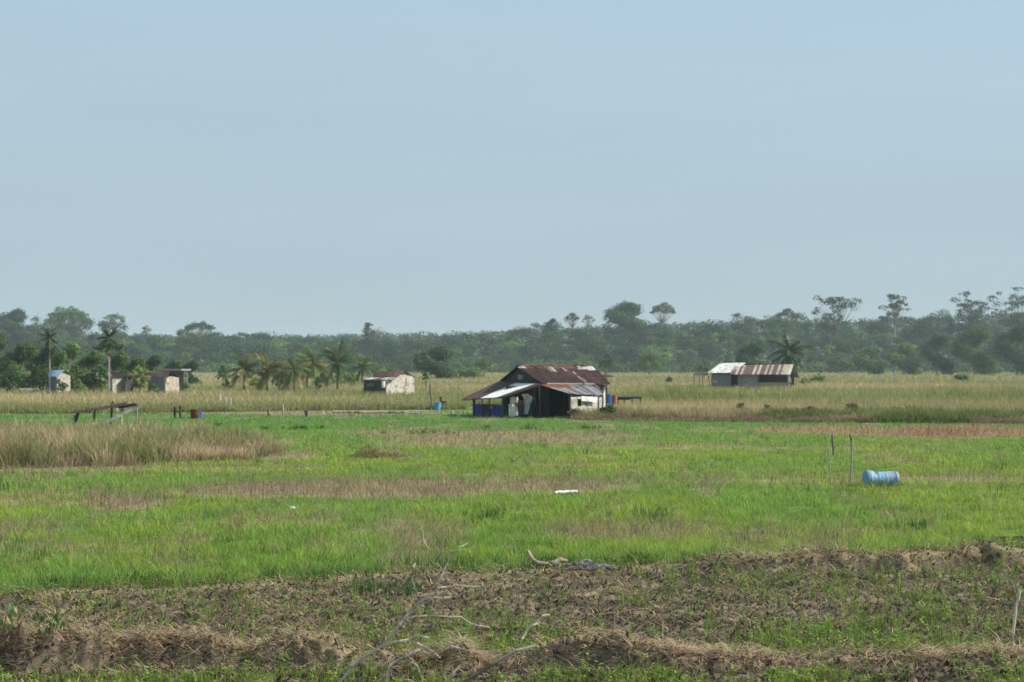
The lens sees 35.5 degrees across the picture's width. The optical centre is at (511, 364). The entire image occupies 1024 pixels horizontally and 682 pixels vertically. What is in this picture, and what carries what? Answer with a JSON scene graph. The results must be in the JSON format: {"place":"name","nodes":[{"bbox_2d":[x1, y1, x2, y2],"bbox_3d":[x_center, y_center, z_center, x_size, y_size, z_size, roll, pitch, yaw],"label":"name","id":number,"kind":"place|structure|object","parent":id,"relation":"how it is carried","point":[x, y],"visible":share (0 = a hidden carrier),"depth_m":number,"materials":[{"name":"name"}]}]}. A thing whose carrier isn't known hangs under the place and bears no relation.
{"place":"outdoors","nodes":[
{"label":"outdoors","id":0,"kind":"place"},
{"bbox_2d":[0,367,1023,681],"bbox_3d":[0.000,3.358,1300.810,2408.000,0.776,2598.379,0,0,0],"label":"ground","id":1,"kind":"structure","parent":0,"point":[84,657],"depth_m":27.59,"materials":[{"name":"soil"}]},
{"bbox_2d":[0,332,16,388],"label":"grove tree","id":2,"kind":"object","parent":1,"relation":"on","point":[3,342],"visible":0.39,"depth_m":225.43,"materials":[{"name":"green plant"}]},
{"bbox_2d":[0,370,26,392],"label":"shrub","id":3,"kind":"object","parent":1,"relation":"on","point":[11,381],"visible":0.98,"depth_m":177.57,"materials":[{"name":"green plant"}]},
{"bbox_2d":[0,308,30,340],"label":"forest tree","id":4,"kind":"object","parent":1,"relation":"on","point":[18,315],"visible":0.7,"depth_m":788.13,"materials":[{"name":"green plant"}]},
{"bbox_2d":[0,342,40,390],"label":"grove tree","id":5,"kind":"object","parent":1,"relation":"on","point":[22,353],"visible":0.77,"depth_m":215.49,"materials":[{"name":"green plant"}]},
{"bbox_2d":[24,371,47,392],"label":"shrub","id":6,"kind":"object","parent":1,"relation":"on","point":[30,381],"visible":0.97,"depth_m":175.85,"materials":[{"name":"green plant"}]},
{"bbox_2d":[24,343,60,387],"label":"grove tree","id":7,"kind":"object","parent":1,"relation":"on","point":[38,361],"visible":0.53,"depth_m":223.52,"materials":[{"name":"green plant"}]},
{"bbox_2d":[36,326,57,391],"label":"areca palm","id":8,"kind":"object","parent":1,"relation":"on","point":[50,341],"visible":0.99,"depth_m":183.89,"materials":[{"name":"green plant"}]},
{"bbox_2d":[40,350,68,378],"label":"grove tree","id":9,"kind":"object","parent":1,"relation":"on","point":[57,360],"visible":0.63,"depth_m":203.88,"materials":[{"name":"green plant"}]},
{"bbox_2d":[47,370,70,393],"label":"field hut","id":10,"kind":"object","parent":1,"relation":"on","point":[58,376],"visible":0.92,"depth_m":188.05,"materials":[{"name":"paint"}]},
{"bbox_2d":[55,381,68,396],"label":"shrub","id":11,"kind":"object","parent":1,"relation":"on","point":[61,385],"visible":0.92,"depth_m":175.86,"materials":[{"name":"green plant"}]},
{"bbox_2d":[51,342,81,388],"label":"grove tree","id":12,"kind":"object","parent":1,"relation":"on","point":[73,351],"visible":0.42,"depth_m":217.85,"materials":[{"name":"green plant"}]},
{"bbox_2d":[42,306,94,335],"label":"umbrella tree","id":13,"kind":"object","parent":1,"relation":"on","point":[72,315],"visible":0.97,"depth_m":796.34,"materials":[{"name":"green plant"}]},
{"bbox_2d":[73,382,86,394],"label":"shrub","id":14,"kind":"object","parent":1,"relation":"on","point":[79,385],"visible":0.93,"depth_m":173.90,"materials":[{"name":"green plant"}]},
{"bbox_2d":[69,348,107,390],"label":"grove tree","id":15,"kind":"object","parent":1,"relation":"on","point":[89,362],"visible":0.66,"depth_m":207.53,"materials":[{"name":"green plant"}]},
{"bbox_2d":[81,369,105,391],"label":"shrub","id":16,"kind":"object","parent":1,"relation":"on","point":[89,381],"visible":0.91,"depth_m":179.86,"materials":[{"name":"green plant"}]},
{"bbox_2d":[68,401,140,425],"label":"collapsed shelter","id":17,"kind":"object","parent":1,"relation":"on","point":[122,405],"visible":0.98,"depth_m":91.69,"materials":[{"name":"paint"}]},
{"bbox_2d":[96,327,117,391],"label":"areca palm","id":18,"kind":"object","parent":1,"relation":"on","point":[108,336],"visible":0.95,"depth_m":183.92,"materials":[{"name":"green plant"}]},
{"bbox_2d":[92,341,124,392],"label":"palm tree","id":19,"kind":"object","parent":1,"relation":"on","point":[109,346],"visible":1,"depth_m":179.58,"materials":[{"name":"green plant"}]},
{"bbox_2d":[95,351,129,385],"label":"grove tree","id":20,"kind":"object","parent":1,"relation":"on","point":[118,360],"visible":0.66,"depth_m":221.68,"materials":[{"name":"green plant"}]},
{"bbox_2d":[102,313,124,328],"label":"sparse tree","id":21,"kind":"object","parent":1,"relation":"on","point":[113,316],"visible":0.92,"depth_m":798.79,"materials":[{"name":"green plant"}]},
{"bbox_2d":[107,372,132,393],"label":"field hut","id":22,"kind":"object","parent":1,"relation":"on","point":[117,382],"visible":0.75,"depth_m":186.64,"materials":[{"name":"paint"}]},
{"bbox_2d":[116,357,147,388],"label":"grove tree","id":23,"kind":"object","parent":1,"relation":"on","point":[134,362],"visible":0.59,"depth_m":227.69,"materials":[{"name":"green plant"}]},
{"bbox_2d":[127,369,151,395],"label":"bushy palm","id":24,"kind":"object","parent":1,"relation":"on","point":[138,378],"visible":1,"depth_m":177.82,"materials":[{"name":"green plant"}]},
{"bbox_2d":[131,365,151,385],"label":"grove tree","id":25,"kind":"object","parent":1,"relation":"on","point":[139,370],"visible":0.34,"depth_m":225.81,"materials":[{"name":"green plant"}]},
{"bbox_2d":[0,412,287,467],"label":"dry grass stand","id":26,"kind":"object","parent":1,"relation":"on","point":[42,441],"visible":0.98,"depth_m":60.69,"materials":[{"name":"beige plant"}]},
{"bbox_2d":[140,354,164,380],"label":"grove tree","id":27,"kind":"object","parent":1,"relation":"on","point":[153,361],"visible":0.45,"depth_m":240.01,"materials":[{"name":"green plant"}]},
{"bbox_2d":[148,383,159,392],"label":"shrub","id":28,"kind":"object","parent":1,"relation":"on","point":[154,387],"visible":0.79,"depth_m":177.86,"materials":[{"name":"green plant"}]},
{"bbox_2d":[143,372,178,392],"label":"field hut","id":29,"kind":"object","parent":1,"relation":"on","point":[165,381],"visible":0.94,"depth_m":185.34,"materials":[{"name":"brown wood"}]},
{"bbox_2d":[159,360,181,371],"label":"grove tree","id":30,"kind":"object","parent":1,"relation":"on","point":[174,364],"visible":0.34,"depth_m":261.97,"materials":[{"name":"green plant"}]},
{"bbox_2d":[162,369,190,386],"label":"field hut","id":31,"kind":"object","parent":1,"relation":"on","point":[181,374],"visible":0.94,"depth_m":240.00,"materials":[{"name":"paint"}]},
{"bbox_2d":[173,405,183,417],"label":"gate frame","id":32,"kind":"object","parent":1,"relation":"on","point":[175,411],"visible":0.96,"depth_m":107.94,"materials":[{"name":"brown wood"}]},
{"bbox_2d":[179,380,190,391],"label":"shrub","id":33,"kind":"object","parent":1,"relation":"on","point":[183,386],"visible":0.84,"depth_m":181.92,"materials":[{"name":"green plant"}]},
{"bbox_2d":[176,359,202,385],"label":"grove tree","id":34,"kind":"object","parent":1,"relation":"on","point":[193,365],"visible":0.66,"depth_m":261.55,"materials":[{"name":"green plant"}]},
{"bbox_2d":[190,409,199,418],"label":"rusty drum","id":35,"kind":"object","parent":1,"relation":"on","point":[194,413],"visible":0.95,"depth_m":106.73,"materials":[{"name":"brown metal"}]},
{"bbox_2d":[183,320,215,362],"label":"umbrella tree","id":36,"kind":"object","parent":1,"relation":"on","point":[199,326],"visible":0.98,"depth_m":788.84,"materials":[{"name":"green plant"}]},
{"bbox_2d":[215,365,228,389],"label":"shrub","id":37,"kind":"object","parent":1,"relation":"on","point":[222,368],"visible":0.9,"depth_m":214.94,"materials":[{"name":"green plant"}]},
{"bbox_2d":[223,346,270,390],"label":"coconut palm","id":38,"kind":"object","parent":1,"relation":"on","point":[245,368],"visible":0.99,"depth_m":195.46,"materials":[{"name":"green plant"}]},
{"bbox_2d":[247,377,265,388],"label":"shrub","id":39,"kind":"object","parent":1,"relation":"on","point":[252,381],"visible":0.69,"depth_m":211.71,"materials":[{"name":"green plant"}]},
{"bbox_2d":[252,351,287,390],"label":"coconut palm","id":40,"kind":"object","parent":1,"relation":"on","point":[266,376],"visible":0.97,"depth_m":195.73,"materials":[{"name":"green plant"}]},
{"bbox_2d":[259,360,290,387],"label":"coconut palm","id":41,"kind":"object","parent":1,"relation":"on","point":[274,379],"visible":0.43,"depth_m":213.61,"materials":[{"name":"green plant"}]},
{"bbox_2d":[275,375,283,391],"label":"shrub","id":42,"kind":"object","parent":1,"relation":"on","point":[280,382],"visible":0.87,"depth_m":189.97,"materials":[{"name":"green plant"}]},
{"bbox_2d":[272,358,311,392],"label":"coconut palm","id":43,"kind":"object","parent":1,"relation":"on","point":[293,376],"visible":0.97,"depth_m":195.71,"materials":[{"name":"green plant"}]},
{"bbox_2d":[293,354,322,387],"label":"coconut palm","id":44,"kind":"object","parent":1,"relation":"on","point":[306,378],"visible":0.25,"depth_m":221.86,"materials":[{"name":"green plant"}]},
{"bbox_2d":[288,345,335,388],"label":"coconut palm","id":45,"kind":"object","parent":1,"relation":"on","point":[318,365],"visible":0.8,"depth_m":215.38,"materials":[{"name":"green plant"}]},
{"bbox_2d":[313,376,322,391],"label":"shrub","id":46,"kind":"object","parent":1,"relation":"on","point":[318,380],"visible":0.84,"depth_m":185.94,"materials":[{"name":"green plant"}]},
{"bbox_2d":[318,355,344,385],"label":"coconut palm","id":47,"kind":"object","parent":1,"relation":"on","point":[322,375],"visible":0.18,"depth_m":225.56,"materials":[{"name":"green plant"}]},
{"bbox_2d":[315,340,361,389],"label":"coconut palm","id":48,"kind":"object","parent":1,"relation":"on","point":[339,370],"visible":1,"depth_m":204.54,"materials":[{"name":"green plant"}]},
{"bbox_2d":[340,371,360,385],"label":"shrub","id":49,"kind":"object","parent":1,"relation":"on","point":[350,380],"visible":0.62,"depth_m":239.31,"materials":[{"name":"green plant"}]},
{"bbox_2d":[347,355,377,384],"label":"coconut palm","id":50,"kind":"object","parent":1,"relation":"on","point":[362,371],"visible":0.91,"depth_m":235.63,"materials":[{"name":"green plant"}]},
{"bbox_2d":[361,322,375,351],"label":"lollipop tree","id":51,"kind":"object","parent":1,"relation":"on","point":[366,329],"visible":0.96,"depth_m":774.60,"materials":[{"name":"green plant"}]},
{"bbox_2d":[368,366,399,379],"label":"shrub","id":52,"kind":"object","parent":1,"relation":"on","point":[385,368],"visible":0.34,"depth_m":299.13,"materials":[{"name":"green plant"}]},
{"bbox_2d":[307,410,463,413],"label":"bamboo rail","id":53,"kind":"object","parent":1,"relation":"on","point":[372,412],"visible":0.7,"depth_m":116.03,"materials":[{"name":"wood"}]},
{"bbox_2d":[363,371,415,395],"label":"field hut","id":54,"kind":"object","parent":1,"relation":"on","point":[399,381],"visible":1,"depth_m":183.83,"materials":[{"name":"metal"}]},
{"bbox_2d":[344,444,442,458],"bbox_3d":[-5.013,3.365,62.264,4.431,0.717,2.974,0,0,27],"label":"hay heap","id":55,"kind":"object","parent":1,"relation":"on","point":[374,454],"visible":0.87,"depth_m":62.27,"materials":[{"name":"brown plant"}]},
{"bbox_2d":[339,530,489,681],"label":"fallen branch","id":56,"kind":"object","parent":1,"relation":"on","point":[383,644],"visible":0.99,"depth_m":9.99,"materials":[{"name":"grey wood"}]},
{"bbox_2d":[412,345,464,378],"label":"broadleaf tree","id":57,"kind":"object","parent":1,"relation":"on","point":[431,359],"visible":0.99,"depth_m":388.01,"materials":[{"name":"green plant"}]},
{"bbox_2d":[454,366,487,377],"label":"shrub","id":58,"kind":"object","parent":1,"relation":"on","point":[474,372],"visible":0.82,"depth_m":418.33,"materials":[{"name":"green plant"}]},
{"bbox_2d":[474,358,492,373],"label":"round shrub tree","id":59,"kind":"object","parent":1,"relation":"on","point":[484,363],"visible":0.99,"depth_m":429.82,"materials":[{"name":"green plant"}]},
{"bbox_2d":[444,614,555,681],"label":"dead branch","id":60,"kind":"object","parent":1,"relation":"on","point":[478,673],"visible":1,"depth_m":8.99,"materials":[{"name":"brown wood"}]},
{"bbox_2d":[0,411,1023,595],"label":"green grass","id":61,"kind":"structure","parent":1,"relation":"on","point":[698,542],"depth_m":39.41,"materials":[{"name":"green plant"}]},
{"bbox_2d":[0,423,1023,681],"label":"field weeds","id":62,"kind":"object","parent":1,"relation":"on","point":[792,641],"visible":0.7,"depth_m":22.92,"materials":[{"name":"green plant"}]},
{"bbox_2d":[0,533,1023,681],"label":"dry straw","id":63,"kind":"object","parent":1,"relation":"on","point":[595,638],"visible":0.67,"depth_m":21.89,"materials":[{"name":"beige plant"}]},
{"bbox_2d":[0,599,64,651],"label":"leafy shrub","id":64,"kind":"object","parent":63,"relation":"on","point":[40,618],"visible":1,"depth_m":18.88,"materials":[{"name":"green plant"}]},
{"bbox_2d":[73,615,96,634],"bbox_3d":[-5.202,3.369,19.500,0.305,0.634,0.032,0,0,0],"label":"forked twig","id":65,"kind":"object","parent":63,"relation":"on","point":[87,622],"visible":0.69,"depth_m":19.50,"materials":[{"name":"brown wood"}]},
{"bbox_2d":[0,370,1023,423],"bbox_3d":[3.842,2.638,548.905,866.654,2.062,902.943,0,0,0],"label":"tall dry grass","id":66,"kind":"structure","parent":1,"relation":"on","point":[953,401],"depth_m":141.52,"materials":[{"name":"beige plant"}]},
{"bbox_2d":[0,308,1023,372],"bbox_3d":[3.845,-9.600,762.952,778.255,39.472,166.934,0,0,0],"label":"forest","id":67,"kind":"object","parent":1,"relation":"on","point":[547,348],"visible":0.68,"depth_m":735.84,"materials":[{"name":"green plant"}]},
{"bbox_2d":[0,407,1023,573],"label":"dry stalks","id":68,"kind":"object","parent":1,"relation":"on","point":[380,483],"visible":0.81,"depth_m":45.01,"materials":[{"name":"brown plant"}]},
{"bbox_2d":[462,365,613,417],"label":"farm shed","id":69,"kind":"structure","parent":1,"relation":"on","point":[525,391],"depth_m":111.26,"materials":[{"name":"metal"}]},
{"bbox_2d":[518,400,523,415],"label":"door","id":70,"kind":"structure","parent":69,"relation":"in","point":[520,403],"depth_m":108.92,"materials":[{"name":"grey wood"}]},
{"bbox_2d":[526,550,567,566],"bbox_3d":[0.622,3.417,28.260,0.743,0.294,0.278,0,0,0],"label":"driftwood branch","id":71,"kind":"object","parent":1,"relation":"on","point":[553,562],"visible":0.92,"depth_m":28.23,"materials":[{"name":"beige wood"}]},
{"bbox_2d":[545,318,556,336],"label":"forest tree","id":72,"kind":"object","parent":1,"relation":"on","point":[552,320],"visible":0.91,"depth_m":779.49,"materials":[{"name":"green plant"}]},
{"bbox_2d":[563,312,579,338],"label":"umbrella tree","id":73,"kind":"object","parent":1,"relation":"on","point":[572,316],"visible":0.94,"depth_m":789.32,"materials":[{"name":"green plant"}]},
{"bbox_2d":[567,408,582,416],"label":"shrub","id":74,"kind":"object","parent":1,"relation":"on","point":[575,410],"visible":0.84,"depth_m":106.86,"materials":[{"name":"green plant"}]},
{"bbox_2d":[554,559,610,568],"bbox_3d":[1.280,3.525,28.346,1.095,0.124,0.709,0,0,0],"label":"plastic heap","id":75,"kind":"object","parent":1,"relation":"on","point":[591,563],"visible":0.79,"depth_m":28.20,"materials":[{"name":"white plastic"}]},
{"bbox_2d":[581,314,594,334],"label":"sparse tree","id":76,"kind":"object","parent":1,"relation":"on","point":[588,321],"visible":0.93,"depth_m":799.81,"materials":[{"name":"green plant"}]},
{"bbox_2d":[597,352,617,374],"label":"round shrub tree","id":77,"kind":"object","parent":1,"relation":"on","point":[603,363],"visible":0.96,"depth_m":399.40,"materials":[{"name":"green plant"}]},
{"bbox_2d":[599,403,619,414],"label":"shrub","id":78,"kind":"object","parent":1,"relation":"on","point":[608,408],"visible":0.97,"depth_m":106.74,"materials":[{"name":"green plant"}]},
{"bbox_2d":[607,394,612,404],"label":"blue barrel","id":79,"kind":"object","parent":1,"relation":"on","point":[609,398],"visible":0.34,"depth_m":120.75,"materials":[{"name":"plastic"}]},
{"bbox_2d":[601,300,650,335],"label":"emergent tree","id":80,"kind":"object","parent":1,"relation":"on","point":[624,315],"visible":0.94,"depth_m":775.90,"materials":[{"name":"green plant"}]},
{"bbox_2d":[617,396,641,404],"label":"table","id":81,"kind":"object","parent":1,"relation":"on","point":[624,398],"visible":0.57,"depth_m":121.50,"materials":[{"name":"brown wood"}]},
{"bbox_2d":[636,353,661,376],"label":"round shrub tree","id":82,"kind":"object","parent":1,"relation":"on","point":[647,358],"visible":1,"depth_m":439.41,"materials":[{"name":"green plant"}]},
{"bbox_2d":[649,302,675,340],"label":"umbrella tree","id":83,"kind":"object","parent":1,"relation":"on","point":[665,307],"visible":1,"depth_m":783.87,"materials":[{"name":"green plant"}]},
{"bbox_2d":[694,361,712,376],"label":"leafy tree","id":84,"kind":"object","parent":1,"relation":"on","point":[703,367],"visible":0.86,"depth_m":438.83,"materials":[{"name":"green plant"}]},
{"bbox_2d":[693,363,798,388],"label":"field hut","id":85,"kind":"object","parent":1,"relation":"on","point":[743,374],"visible":1,"depth_m":235.07,"materials":[{"name":"paint"}]},
{"bbox_2d":[734,342,768,363],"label":"broadleaf tree","id":86,"kind":"object","parent":1,"relation":"on","point":[745,354],"visible":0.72,"depth_m":428.96,"materials":[{"name":"green plant"}]},
{"bbox_2d":[775,308,799,324],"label":"umbrella tree","id":87,"kind":"object","parent":1,"relation":"on","point":[785,313],"visible":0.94,"depth_m":798.01,"materials":[{"name":"green plant"}]},
{"bbox_2d":[767,333,816,371],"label":"coconut palm","id":88,"kind":"object","parent":1,"relation":"on","point":[788,351],"visible":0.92,"depth_m":251.62,"materials":[{"name":"green plant"}]},
{"bbox_2d":[809,374,826,381],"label":"shrub","id":89,"kind":"object","parent":1,"relation":"on","point":[821,378],"visible":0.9,"depth_m":299.75,"materials":[{"name":"green plant"}]},
{"bbox_2d":[827,438,831,482],"bbox_3d":[9.573,2.975,48.286,0.158,1.486,0.042,0,0,0],"label":"leaning stick","id":90,"kind":"object","parent":1,"relation":"on","point":[829,460],"visible":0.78,"depth_m":48.27,"materials":[{"name":"grey wood"}]},
{"bbox_2d":[810,295,863,339],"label":"emergent tree","id":91,"kind":"object","parent":1,"relation":"on","point":[836,328],"visible":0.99,"depth_m":737.88,"materials":[{"name":"green plant"}]},
{"bbox_2d":[824,355,851,373],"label":"leafy tree","id":92,"kind":"object","parent":1,"relation":"on","point":[840,362],"visible":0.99,"depth_m":543.90,"materials":[{"name":"green plant"}]},
{"bbox_2d":[849,434,852,482],"bbox_3d":[10.384,2.927,48.998,0.122,1.578,0.072,0,0,0],"label":"wooden post","id":93,"kind":"object","parent":1,"relation":"on","point":[851,462],"visible":0.86,"depth_m":48.97,"materials":[{"name":"grey wood"}]},
{"bbox_2d":[849,345,885,374],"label":"leafy tree","id":94,"kind":"object","parent":1,"relation":"on","point":[862,357],"visible":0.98,"depth_m":542.74,"materials":[{"name":"green plant"}]},
{"bbox_2d":[862,470,899,486],"bbox_3d":[10.957,3.425,47.482,0.997,0.579,0.578,0,0,-7],"label":"crushed drum","id":95,"kind":"object","parent":1,"relation":"on","point":[881,478],"visible":0.77,"depth_m":47.26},
{"bbox_2d":[878,294,911,370],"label":"emergent tree","id":96,"kind":"object","parent":1,"relation":"on","point":[895,306],"visible":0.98,"depth_m":749.06,"materials":[{"name":"green plant"}]},
{"bbox_2d":[884,341,921,374],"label":"leafy tree","id":97,"kind":"object","parent":1,"relation":"on","point":[895,356],"visible":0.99,"depth_m":537.87,"materials":[{"name":"green plant"}]},
{"bbox_2d":[917,332,957,374],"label":"broadleaf tree","id":98,"kind":"object","parent":1,"relation":"on","point":[931,347],"visible":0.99,"depth_m":533.31,"materials":[{"name":"green plant"}]},
{"bbox_2d":[953,373,970,380],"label":"shrub","id":99,"kind":"object","parent":1,"relation":"on","point":[963,376],"visible":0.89,"depth_m":329.48,"materials":[{"name":"green plant"}]},
{"bbox_2d":[949,291,997,327],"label":"emergent tree","id":100,"kind":"object","parent":1,"relation":"on","point":[975,315],"visible":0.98,"depth_m":757.74,"materials":[{"name":"green plant"}]},
{"bbox_2d":[948,322,1002,374],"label":"broadleaf tree","id":101,"kind":"object","parent":1,"relation":"on","point":[965,344],"visible":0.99,"depth_m":527.99,"materials":[{"name":"green plant"}]},
{"bbox_2d":[982,311,1002,328],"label":"forest tree","id":102,"kind":"object","parent":1,"relation":"on","point":[993,324],"visible":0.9,"depth_m":764.53,"materials":[{"name":"green plant"}]},
{"bbox_2d":[991,324,1023,374],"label":"broadleaf tree","id":103,"kind":"object","parent":1,"relation":"on","point":[1009,346],"visible":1,"depth_m":518.05,"materials":[{"name":"green plant"}]},
{"bbox_2d":[991,287,1023,329],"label":"emergent tree","id":104,"kind":"object","parent":1,"relation":"on","point":[1017,319],"visible":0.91,"depth_m":759.07,"materials":[{"name":"green plant"}]},
{"bbox_2d":[994,587,1020,649],"bbox_3d":[6.165,3.199,19.901,0.339,0.864,0.042,0,0,0],"label":"forked stick","id":105,"kind":"object","parent":1,"relation":"on","point":[1011,593],"visible":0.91,"depth_m":19.89,"materials":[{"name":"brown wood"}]},
{"bbox_2d":[0,0,1023,366],"label":"sky","id":106,"kind":"structure","parent":0,"point":[295,167],"materials":[{"name":"blue"}]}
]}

